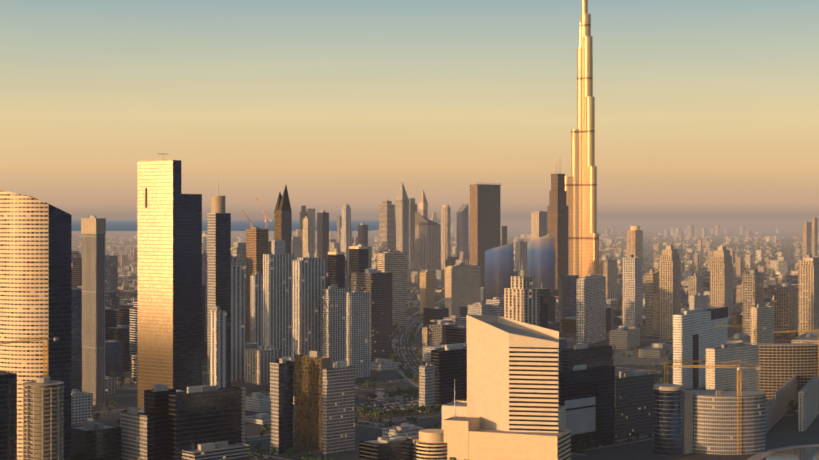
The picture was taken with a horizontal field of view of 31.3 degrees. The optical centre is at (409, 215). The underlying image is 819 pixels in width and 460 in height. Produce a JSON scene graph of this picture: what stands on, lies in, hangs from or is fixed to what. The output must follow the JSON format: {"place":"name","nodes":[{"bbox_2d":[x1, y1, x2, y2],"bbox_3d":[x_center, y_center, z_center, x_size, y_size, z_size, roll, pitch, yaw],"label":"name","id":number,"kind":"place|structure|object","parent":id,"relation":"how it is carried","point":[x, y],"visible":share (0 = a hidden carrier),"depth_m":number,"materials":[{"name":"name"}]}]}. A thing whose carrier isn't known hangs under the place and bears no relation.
{"place":"outdoors","nodes":[
{"label":"outdoors","id":0,"kind":"place"},
{"bbox_2d":[72,219,456,230],"bbox_3d":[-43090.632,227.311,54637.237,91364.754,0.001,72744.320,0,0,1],"label":"sea","id":1,"kind":"structure","parent":0,"point":[132,224],"depth_m":37410.33,"materials":[{"name":"blue liquid"}]},
{"bbox_2d":[0,0,818,218],"label":"sky","id":2,"kind":"structure","parent":0,"point":[705,109],"materials":[{"name":"orange"}]},
{"bbox_2d":[72,219,818,459],"bbox_3d":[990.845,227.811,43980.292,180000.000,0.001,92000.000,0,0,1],"label":"ground","id":3,"kind":"structure","parent":0,"point":[783,431],"depth_m":1985.07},
{"bbox_2d":[0,371,63,459],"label":"towers","id":4,"kind":"structure","parent":3,"relation":"on","point":[42,433],"depth_m":1188.34,"materials":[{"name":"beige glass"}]},
{"bbox_2d":[0,191,105,459],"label":"skyscrapers","id":5,"kind":"structure","parent":3,"relation":"on","point":[35,267],"depth_m":1289.09,"materials":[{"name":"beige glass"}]},
{"bbox_2d":[72,384,249,459],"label":"office building","id":6,"kind":"structure","parent":3,"relation":"on","point":[204,422],"depth_m":1354.60,"materials":[{"name":"black glass"}]},
{"bbox_2d":[138,160,230,408],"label":"skyscrapers","id":7,"kind":"structure","parent":3,"relation":"on","point":[169,285],"depth_m":1617.18,"materials":[{"name":"beige glass"}]},
{"bbox_2d":[270,351,354,454],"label":"apartment towers","id":8,"kind":"structure","parent":3,"relation":"on","point":[324,406],"depth_m":1408.31,"materials":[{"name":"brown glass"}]},
{"bbox_2d":[0,197,818,447],"bbox_3d":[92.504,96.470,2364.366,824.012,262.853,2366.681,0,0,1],"label":"construction cranes","id":9,"kind":"object","parent":3,"relation":"on","point":[57,339],"visible":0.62,"depth_m":1401.98,"materials":[{"name":"paint"}]},
{"bbox_2d":[72,198,818,459],"bbox_3d":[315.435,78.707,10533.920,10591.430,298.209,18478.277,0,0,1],"label":"distant city buildings","id":10,"kind":"structure","parent":3,"relation":"on","point":[523,300],"depth_m":2876.26,"materials":[{"name":"beige concrete"}]},
{"bbox_2d":[72,237,818,459],"bbox_3d":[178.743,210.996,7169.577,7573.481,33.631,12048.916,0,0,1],"label":"trees","id":11,"kind":"object","parent":3,"relation":"on","point":[377,413],"visible":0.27,"depth_m":2357.40,"materials":[{"name":"green plant"}]},
{"bbox_2d":[121,317,797,459],"bbox_3d":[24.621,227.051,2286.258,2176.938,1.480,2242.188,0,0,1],"label":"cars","id":12,"kind":"object","parent":3,"relation":"on","point":[393,406],"visible":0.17,"depth_m":1767.20,"materials":[{"name":"paint"}]},
{"bbox_2d":[415,388,570,459],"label":"building podium","id":13,"kind":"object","parent":3,"relation":"on","point":[460,435],"visible":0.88,"depth_m":1314.45,"materials":[{"name":"beige concrete"}]},
{"bbox_2d":[467,315,558,432],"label":"office building","id":14,"kind":"structure","parent":3,"relation":"on","point":[512,375],"depth_m":1325.47,"materials":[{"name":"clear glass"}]},
{"bbox_2d":[210,164,818,423],"bbox_3d":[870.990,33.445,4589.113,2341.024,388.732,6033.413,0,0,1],"label":"skyscrapers","id":15,"kind":"structure","parent":3,"relation":"on","point":[294,307],"depth_m":2709.10,"materials":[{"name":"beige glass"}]},
{"bbox_2d":[419,344,653,450],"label":"office building","id":16,"kind":"structure","parent":3,"relation":"on","point":[601,402],"depth_m":1505.36,"materials":[{"name":"black glass"}]},
{"bbox_2d":[565,0,598,278],"bbox_3d":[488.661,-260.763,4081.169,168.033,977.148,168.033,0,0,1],"label":"skyscraper","id":17,"kind":"structure","parent":3,"relation":"on","point":[583,234],"depth_m":4062.16,"materials":[{"name":"metal"}]},
{"bbox_2d":[653,384,765,455],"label":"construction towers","id":18,"kind":"structure","parent":3,"relation":"on","point":[689,421],"depth_m":1396.57,"materials":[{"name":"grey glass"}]},
{"bbox_2d":[673,293,818,432],"bbox_3d":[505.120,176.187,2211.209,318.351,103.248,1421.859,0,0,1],"label":"buildings","id":19,"kind":"structure","parent":3,"relation":"on","point":[784,375],"depth_m":1793.30,"materials":[{"name":"white concrete"}]},
{"bbox_2d":[93,292,818,459],"bbox_3d":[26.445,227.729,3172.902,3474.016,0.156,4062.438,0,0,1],"label":"roads and water","id":20,"kind":"structure","parent":0,"point":[808,452],"depth_m":1950.12,"materials":[{"name":"concrete"}]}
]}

